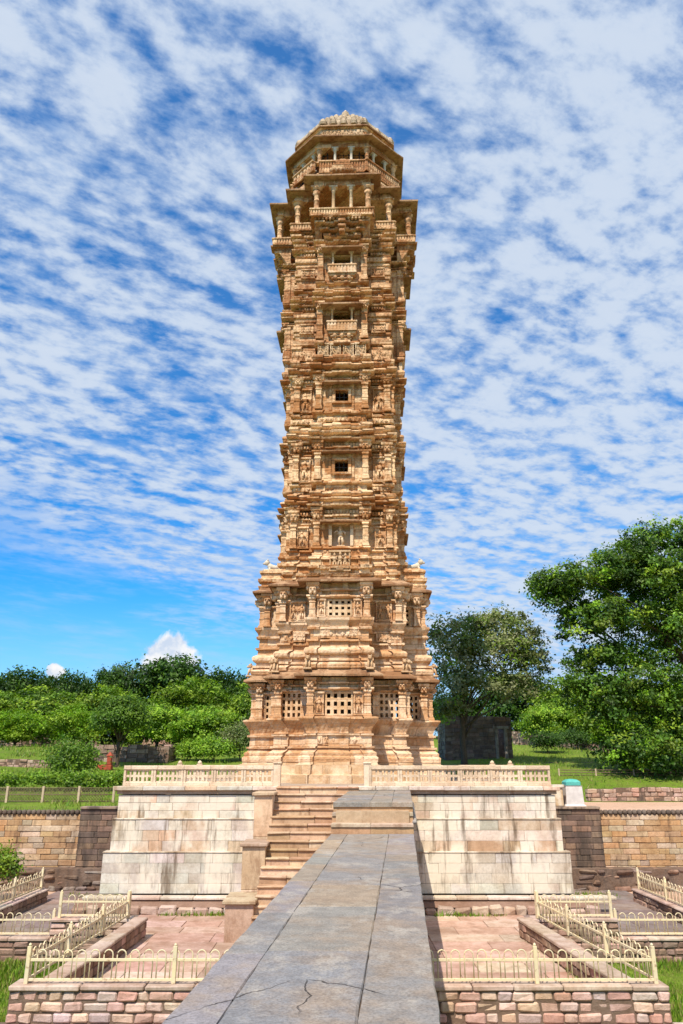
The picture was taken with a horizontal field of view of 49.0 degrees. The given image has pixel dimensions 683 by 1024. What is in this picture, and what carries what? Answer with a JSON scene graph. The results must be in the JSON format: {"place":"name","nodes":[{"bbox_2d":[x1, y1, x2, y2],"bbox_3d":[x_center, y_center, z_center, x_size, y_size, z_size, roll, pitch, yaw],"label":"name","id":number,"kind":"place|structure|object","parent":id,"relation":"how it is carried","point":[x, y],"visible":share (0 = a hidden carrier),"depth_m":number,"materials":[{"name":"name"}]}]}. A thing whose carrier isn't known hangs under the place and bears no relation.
{"place":"outdoors","nodes":[
{"label":"outdoors","id":0,"kind":"place"},
{"bbox_2d":[0,891,55,901],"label":"court paving","id":1,"kind":"structure","parent":0,"point":[17,893],"depth_m":28.72,"materials":[{"name":"stone"}]},
{"bbox_2d":[0,839,32,883],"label":"bush","id":2,"kind":"object","parent":1,"relation":"on","point":[7,861],"visible":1,"depth_m":27.74,"materials":[{"name":"green plant"}]},
{"bbox_2d":[0,810,101,891],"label":"retaining wall","id":3,"kind":"structure","parent":1,"relation":"on","point":[48,841],"depth_m":30.55,"materials":[{"name":"brown stone"}]},
{"bbox_2d":[75,806,117,867],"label":"wing wall","id":4,"kind":"structure","parent":3,"relation":"on","point":[94,834],"depth_m":30.45,"materials":[{"name":"brown stone"}]},
{"bbox_2d":[0,956,64,1021],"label":"grass","id":5,"kind":"structure","parent":0,"point":[14,970],"depth_m":19.72,"materials":[{"name":"green plant"}]},
{"bbox_2d":[0,914,140,935],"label":"court paving","id":6,"kind":"structure","parent":0,"point":[27,925],"depth_m":23.08,"materials":[{"name":"stone"}]},
{"bbox_2d":[64,891,122,897],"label":"grass","id":7,"kind":"structure","parent":0,"point":[84,895],"depth_m":28.33,"materials":[{"name":"green plant"}]},
{"bbox_2d":[157,910,224,915],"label":"grass","id":8,"kind":"structure","parent":0,"point":[210,914],"depth_m":24.40,"materials":[{"name":"green plant"}]},
{"bbox_2d":[18,890,661,914],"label":"court paving","id":9,"kind":"structure","parent":0,"point":[624,903],"depth_m":26.83,"materials":[{"name":"grey stone"}]},
{"bbox_2d":[71,779,616,915],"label":"stone platform","id":10,"kind":"structure","parent":9,"relation":"on","point":[467,839],"depth_m":26.13,"materials":[{"name":"stone"}]},
{"bbox_2d":[122,762,281,785],"bbox_3d":[-5.008,9.476,27.092,5.685,0.840,0.350,0,-19,0],"label":"stone balustrade","id":11,"kind":"object","parent":10,"relation":"on","point":[275,770],"visible":0.99,"depth_m":27.02,"materials":[{"name":"beige stone"}]},
{"bbox_2d":[176,760,512,778],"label":"stone balustrade","id":12,"kind":"object","parent":10,"relation":"on","point":[490,764],"visible":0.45,"depth_m":41.62,"materials":[{"name":"beige stone"}]},
{"bbox_2d":[363,762,550,785],"bbox_3d":[4.152,9.476,27.092,6.735,0.840,0.350,0,-19,0],"label":"stone balustrade","id":13,"kind":"object","parent":10,"relation":"on","point":[368,770],"visible":1,"depth_m":27.02,"materials":[{"name":"beige stone"}]},
{"bbox_2d":[234,110,447,783],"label":"stone tower","id":14,"kind":"structure","parent":0,"point":[341,671],"depth_m":37.19,"materials":[{"name":"stone"}]},
{"bbox_2d":[0,736,682,809],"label":"hill","id":15,"kind":"structure","parent":0,"point":[647,781],"depth_m":48.82,"materials":[{"name":"green plant"}]},
{"bbox_2d":[0,669,26,694],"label":"dense tree","id":16,"kind":"object","parent":15,"relation":"on","point":[7,687],"visible":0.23,"depth_m":85.59,"materials":[{"name":"green plant"}]},
{"bbox_2d":[0,690,33,728],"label":"broadleaf tree","id":17,"kind":"object","parent":15,"relation":"on","point":[4,701],"visible":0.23,"depth_m":74.12,"materials":[{"name":"green plant"}]},
{"bbox_2d":[0,759,50,767],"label":"field wall","id":18,"kind":"structure","parent":15,"relation":"on","point":[17,762],"depth_m":53.12,"materials":[{"name":"beige stone"}]},
{"bbox_2d":[0,664,57,733],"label":"dense tree","id":19,"kind":"object","parent":15,"relation":"on","point":[28,679],"visible":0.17,"depth_m":88.56,"materials":[{"name":"green plant"}]},
{"bbox_2d":[0,706,58,746],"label":"leafy shrub tree","id":20,"kind":"object","parent":15,"relation":"on","point":[28,728],"visible":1,"depth_m":68.17,"materials":[{"name":"green plant"}]},
{"bbox_2d":[2,684,85,735],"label":"broadleaf tree","id":21,"kind":"object","parent":15,"relation":"on","point":[44,704],"visible":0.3,"depth_m":75.96,"materials":[{"name":"green plant"}]},
{"bbox_2d":[0,737,97,746],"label":"field wall","id":22,"kind":"structure","parent":15,"relation":"on","point":[23,743],"depth_m":72.66,"materials":[{"name":"beige stone"}]},
{"bbox_2d":[0,786,114,802],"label":"wire fence","id":23,"kind":"object","parent":15,"relation":"on","point":[79,794],"visible":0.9,"depth_m":36.50,"materials":[{"name":"metal"}]},
{"bbox_2d":[40,668,96,716],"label":"dense tree","id":24,"kind":"object","parent":15,"relation":"on","point":[75,685],"visible":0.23,"depth_m":86.95,"materials":[{"name":"green plant"}]},
{"bbox_2d":[26,731,111,773],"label":"bush","id":25,"kind":"object","parent":15,"relation":"on","point":[76,755],"visible":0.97,"depth_m":44.12,"materials":[{"name":"green plant"}]},
{"bbox_2d":[0,766,148,789],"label":"hedge","id":26,"kind":"object","parent":15,"relation":"on","point":[81,778],"visible":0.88,"depth_m":41.10,"materials":[{"name":"green plant"}]},
{"bbox_2d":[37,702,111,745],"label":"leafy shrub tree","id":27,"kind":"object","parent":15,"relation":"on","point":[71,722],"visible":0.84,"depth_m":68.08,"materials":[{"name":"green plant"}]},
{"bbox_2d":[0,742,188,762],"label":"hedge","id":28,"kind":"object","parent":15,"relation":"on","point":[8,748],"depth_m":61.77,"materials":[{"name":"green plant"}]},
{"bbox_2d":[90,768,110,786],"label":"bush","id":29,"kind":"object","parent":15,"relation":"on","point":[101,773],"visible":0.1,"depth_m":43.33,"materials":[{"name":"green plant"}]},
{"bbox_2d":[67,683,139,744],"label":"broadleaf tree","id":30,"kind":"object","parent":15,"relation":"on","point":[104,692],"visible":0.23,"depth_m":75.10,"materials":[{"name":"green plant"}]},
{"bbox_2d":[96,752,113,769],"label":"red shrine","id":31,"kind":"object","parent":15,"relation":"on","point":[109,765],"visible":0.81,"depth_m":51.98,"materials":[{"name":"paint"}]},
{"bbox_2d":[85,661,153,706],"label":"dense tree","id":32,"kind":"object","parent":15,"relation":"on","point":[115,676],"visible":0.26,"depth_m":86.50,"materials":[{"name":"green plant"}]},
{"bbox_2d":[84,692,157,766],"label":"round tree","id":33,"kind":"object","parent":15,"relation":"on","point":[118,713],"visible":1,"depth_m":54.29,"materials":[{"name":"green plant"}]},
{"bbox_2d":[94,744,176,762],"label":"stone ruin","id":34,"kind":"object","parent":15,"relation":"on","point":[146,753],"visible":0.58,"depth_m":57.14,"materials":[{"name":"grey stone"}]},
{"bbox_2d":[123,700,188,746],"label":"leafy shrub tree","id":35,"kind":"object","parent":15,"relation":"on","point":[158,731],"visible":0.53,"depth_m":67.95,"materials":[{"name":"green plant"}]},
{"bbox_2d":[142,739,190,746],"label":"field wall","id":36,"kind":"structure","parent":15,"relation":"on","point":[150,743],"depth_m":72.66,"materials":[{"name":"beige stone"}]},
{"bbox_2d":[120,652,216,741],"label":"dense tree","id":37,"kind":"object","parent":15,"relation":"on","point":[163,672],"visible":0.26,"depth_m":87.47,"materials":[{"name":"green plant"}]},
{"bbox_2d":[173,738,203,760],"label":"bush","id":38,"kind":"object","parent":15,"relation":"on","point":[183,748],"visible":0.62,"depth_m":58.84,"materials":[{"name":"green plant"}]},
{"bbox_2d":[146,675,239,739],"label":"broadleaf tree","id":39,"kind":"object","parent":15,"relation":"on","point":[187,693],"visible":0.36,"depth_m":75.63,"materials":[{"name":"green plant"}]},
{"bbox_2d":[161,703,250,746],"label":"leafy shrub tree","id":40,"kind":"object","parent":15,"relation":"on","point":[200,722],"visible":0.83,"depth_m":65.82,"materials":[{"name":"green plant"}]},
{"bbox_2d":[188,731,238,761],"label":"bush","id":41,"kind":"object","parent":15,"relation":"on","point":[206,746],"visible":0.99,"depth_m":57.69,"materials":[{"name":"green plant"}]},
{"bbox_2d":[197,665,249,719],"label":"dense tree","id":42,"kind":"object","parent":15,"relation":"on","point":[228,682],"visible":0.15,"depth_m":84.67,"materials":[{"name":"green plant"}]},
{"bbox_2d":[209,716,249,760],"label":"bush","id":43,"kind":"object","parent":15,"relation":"on","point":[240,733],"visible":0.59,"depth_m":58.77,"materials":[{"name":"green plant"}]},
{"bbox_2d":[219,682,251,729],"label":"broadleaf tree","id":44,"kind":"object","parent":15,"relation":"on","point":[242,701],"visible":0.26,"depth_m":77.80,"materials":[{"name":"green plant"}]},
{"bbox_2d":[432,692,487,735],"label":"dense tree","id":45,"kind":"object","parent":15,"relation":"on","point":[475,710],"visible":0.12,"depth_m":89.61,"materials":[{"name":"green plant"}]},
{"bbox_2d":[437,716,512,759],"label":"stone ruin","id":46,"kind":"object","parent":15,"relation":"on","point":[489,737],"visible":0.81,"depth_m":57.54,"materials":[{"name":"grey stone"}]},
{"bbox_2d":[493,726,508,758],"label":"doorway","id":47,"kind":"structure","parent":46,"relation":"in","point":[496,728],"depth_m":57.38,"materials":[{"name":"grey stone"}]},
{"bbox_2d":[425,601,559,764],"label":"olive tree","id":48,"kind":"object","parent":15,"relation":"on","point":[466,650],"visible":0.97,"depth_m":53.07,"materials":[{"name":"green plant"}]},
{"bbox_2d":[475,671,549,733],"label":"dense tree","id":49,"kind":"object","parent":15,"relation":"on","point":[513,712],"visible":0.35,"depth_m":87.44,"materials":[{"name":"green plant"}]},
{"bbox_2d":[513,700,577,740],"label":"leafy shrub tree","id":50,"kind":"object","parent":15,"relation":"on","point":[534,720],"visible":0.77,"depth_m":76.03,"materials":[{"name":"green plant"}]},
{"bbox_2d":[524,729,570,752],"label":"bush","id":51,"kind":"object","parent":15,"relation":"on","point":[546,740],"visible":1,"depth_m":62.73,"materials":[{"name":"green plant"}]},
{"bbox_2d":[518,676,601,743],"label":"broadleaf tree","id":52,"kind":"object","parent":15,"relation":"on","point":[536,700],"visible":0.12,"depth_m":83.80,"materials":[{"name":"green plant"}]},
{"bbox_2d":[512,731,608,752],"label":"field wall","id":53,"kind":"structure","parent":15,"relation":"on","point":[516,738],"depth_m":77.39,"materials":[{"name":"grey stone"}]},
{"bbox_2d":[546,723,593,748],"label":"bush","id":54,"kind":"object","parent":15,"relation":"on","point":[573,737],"visible":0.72,"depth_m":66.59,"materials":[{"name":"green plant"}]},
{"bbox_2d":[473,743,682,792],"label":"grass","id":55,"kind":"structure","parent":15,"relation":"on","point":[560,764],"depth_m":53.25,"materials":[{"name":"green grass"}]},
{"bbox_2d":[518,511,682,779],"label":"leafy tree","id":56,"kind":"object","parent":15,"relation":"on","point":[632,568],"visible":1,"depth_m":50.74,"materials":[{"name":"green plant"}]},
{"bbox_2d":[561,707,649,743],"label":"leafy shrub tree","id":57,"kind":"object","parent":15,"relation":"on","point":[595,731],"visible":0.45,"depth_m":75.22,"materials":[{"name":"green plant"}]},
{"bbox_2d":[558,769,682,775],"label":"wire fence","id":58,"kind":"object","parent":15,"relation":"on","point":[595,772],"visible":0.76,"depth_m":47.22,"materials":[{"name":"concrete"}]},
{"bbox_2d":[585,787,682,801],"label":"field wall","id":59,"kind":"structure","parent":15,"relation":"on","point":[665,794],"depth_m":41.41,"materials":[{"name":"beige stone"}]},
{"bbox_2d":[628,703,679,731],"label":"broadleaf tree","id":60,"kind":"object","parent":15,"relation":"on","point":[643,720],"visible":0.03,"depth_m":81.97,"materials":[{"name":"green plant"}]},
{"bbox_2d":[0,963,682,1021],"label":"ground","id":61,"kind":"structure","parent":0,"point":[670,978],"depth_m":19.83,"materials":[{"name":"green plant"}]},
{"bbox_2d":[0,889,48,922],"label":"wall","id":62,"kind":"structure","parent":61,"relation":"on","point":[20,904],"depth_m":25.21,"materials":[{"name":"brown stone"}]},
{"bbox_2d":[0,867,44,904],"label":"metal fence","id":63,"kind":"object","parent":62,"relation":"on","point":[14,888],"visible":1,"depth_m":25.38,"materials":[{"name":"beige metal"}]},
{"bbox_2d":[0,935,49,962],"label":"pit wall","id":64,"kind":"structure","parent":61,"relation":"on","point":[14,946],"depth_m":21.29,"materials":[{"name":"brown stone"}]},
{"bbox_2d":[0,908,55,934],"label":"metal fence","id":65,"kind":"object","parent":64,"relation":"on","point":[29,932],"visible":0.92,"depth_m":21.63,"materials":[{"name":"beige metal"}]},
{"bbox_2d":[47,916,134,963],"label":"corner wall","id":66,"kind":"structure","parent":61,"relation":"on","point":[59,925],"depth_m":21.33,"materials":[{"name":"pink stone"}]},
{"bbox_2d":[58,890,131,917],"bbox_3d":[-7.110,11.308,21.641,2.060,0.725,0.080,0,-19,0],"label":"metal fence","id":67,"kind":"object","parent":66,"relation":"on","point":[61,902],"visible":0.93,"depth_m":21.63,"materials":[{"name":"beige metal"}]},
{"bbox_2d":[44,917,147,977],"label":"terrace side wall","id":68,"kind":"structure","parent":61,"relation":"on","point":[129,935],"depth_m":18.52,"materials":[{"name":"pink stone"}]},
{"bbox_2d":[0,979,200,1023],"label":"terrace wall","id":69,"kind":"structure","parent":61,"relation":"on","point":[95,1002],"depth_m":14.80,"materials":[{"name":"pink stone"}]},
{"bbox_2d":[23,890,130,983],"bbox_3d":[-6.220,10.181,18.333,0.080,0.725,6.833,-1,-19,2],"label":"metal fence","id":70,"kind":"object","parent":69,"relation":"on","point":[71,933],"visible":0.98,"depth_m":17.83,"materials":[{"name":"beige metal"}]},
{"bbox_2d":[23,943,228,983],"bbox_3d":[-3.366,9.102,15.135,5.988,0.725,0.080,0,-19,0],"label":"metal fence","id":71,"kind":"object","parent":69,"relation":"on","point":[173,979],"visible":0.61,"depth_m":15.12,"materials":[{"name":"beige metal"}]},
{"bbox_2d":[93,914,233,977],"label":"terrace floor","id":72,"kind":"structure","parent":61,"relation":"on","point":[195,934],"depth_m":20.40,"materials":[{"name":"pink stone"}]},
{"bbox_2d":[222,786,358,942],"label":"stone stairs","id":73,"kind":"structure","parent":72,"relation":"on","point":[291,834],"depth_m":23.55,"materials":[{"name":"stone"}]},
{"bbox_2d":[162,790,439,1023],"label":"stone causeway","id":74,"kind":"structure","parent":61,"relation":"on","point":[336,932],"depth_m":7.06,"materials":[{"name":"stone"}]},
{"bbox_2d":[425,914,588,977],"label":"terrace floor","id":75,"kind":"structure","parent":61,"relation":"on","point":[473,934],"depth_m":20.40,"materials":[{"name":"pink stone"}]},
{"bbox_2d":[433,910,506,916],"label":"grass","id":76,"kind":"structure","parent":75,"relation":"on","point":[455,913],"depth_m":24.38,"materials":[{"name":"green plant"}]},
{"bbox_2d":[434,980,682,1023],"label":"terrace wall","id":77,"kind":"structure","parent":61,"relation":"on","point":[554,1002],"depth_m":14.79,"materials":[{"name":"pink stone"}]},
{"bbox_2d":[430,943,658,983],"bbox_3d":[3.921,9.102,15.135,4.839,0.725,0.080,0,-19,0],"label":"metal fence","id":78,"kind":"object","parent":77,"relation":"on","point":[535,959],"visible":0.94,"depth_m":15.11,"materials":[{"name":"beige metal"}]},
{"bbox_2d":[535,890,658,983],"bbox_3d":[5.960,10.181,18.333,0.080,0.725,6.864,2,-19,-5],"label":"metal fence","id":79,"kind":"object","parent":77,"relation":"on","point":[607,938],"visible":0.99,"depth_m":17.87,"materials":[{"name":"beige metal"}]},
{"bbox_2d":[517,917,630,977],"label":"terrace side wall","id":80,"kind":"structure","parent":61,"relation":"on","point":[543,938],"depth_m":18.51,"materials":[{"name":"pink stone"}]},
{"bbox_2d":[529,916,619,963],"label":"corner wall","id":81,"kind":"structure","parent":61,"relation":"on","point":[611,924],"depth_m":21.33,"materials":[{"name":"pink stone"}]},
{"bbox_2d":[534,890,612,917],"bbox_3d":[6.685,11.308,21.641,2.210,0.725,0.080,0,-19,0],"label":"metal fence","id":82,"kind":"object","parent":81,"relation":"on","point":[609,902],"visible":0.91,"depth_m":21.64,"materials":[{"name":"beige metal"}]},
{"bbox_2d":[620,936,682,962],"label":"pit wall","id":83,"kind":"structure","parent":61,"relation":"on","point":[668,947],"depth_m":21.29,"materials":[{"name":"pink stone"}]},
{"bbox_2d":[613,908,682,934],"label":"metal fence","id":84,"kind":"object","parent":83,"relation":"on","point":[646,932],"visible":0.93,"depth_m":21.63,"materials":[{"name":"beige metal"}]},
{"bbox_2d":[631,888,682,923],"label":"wall","id":85,"kind":"structure","parent":61,"relation":"on","point":[649,900],"depth_m":25.13,"materials":[{"name":"brown stone"}]},
{"bbox_2d":[636,867,682,905],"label":"metal fence","id":86,"kind":"object","parent":85,"relation":"on","point":[666,894],"visible":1,"depth_m":25.23,"materials":[{"name":"beige metal"}]},
{"bbox_2d":[0,0,682,735],"label":"sky","id":87,"kind":"structure","parent":0,"point":[145,145],"materials":[{"name":"blue"}]},
{"bbox_2d":[565,890,619,896],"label":"grass","id":88,"kind":"structure","parent":0,"point":[586,893],"depth_m":28.48,"materials":[{"name":"green plant"}]},
{"bbox_2d":[523,914,682,935],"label":"court paving","id":89,"kind":"structure","parent":0,"point":[651,926],"depth_m":22.95,"materials":[{"name":"grey stone"}]},
{"bbox_2d":[584,802,682,809],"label":"earth path","id":90,"kind":"structure","parent":0,"point":[640,805],"depth_m":37.71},
{"bbox_2d":[609,957,682,1021],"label":"grass","id":91,"kind":"structure","parent":0,"point":[665,967],"depth_m":19.62,"materials":[{"name":"green plant"}]},
{"bbox_2d":[629,891,682,903],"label":"court paving","id":92,"kind":"structure","parent":0,"point":[673,896],"depth_m":28.72,"materials":[{"name":"grey stone"}]},
{"bbox_2d":[572,810,682,891],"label":"retaining wall","id":93,"kind":"structure","parent":92,"relation":"on","point":[648,842],"depth_m":30.49,"materials":[{"name":"tan-brown sandstone"}]},
{"bbox_2d":[556,806,605,867],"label":"wing wall","id":94,"kind":"structure","parent":93,"relation":"on","point":[582,835],"depth_m":30.45,"materials":[{"name":"brown stone"}]},
{"bbox_2d":[551,784,564,805],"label":"stone block","id":95,"kind":"structure","parent":94,"relation":"on","point":[559,800],"depth_m":31.07,"materials":[{"name":"beige stone"}]},
{"bbox_2d":[562,779,585,805],"bbox_3d":[9.720,11.848,31.622,0.883,1.121,0.883,0,-19,0],"label":"pedestal","id":96,"kind":"object","parent":94,"relation":"on","point":[572,793],"visible":0.89,"depth_m":31.32,"materials":[{"name":"teal paint"}]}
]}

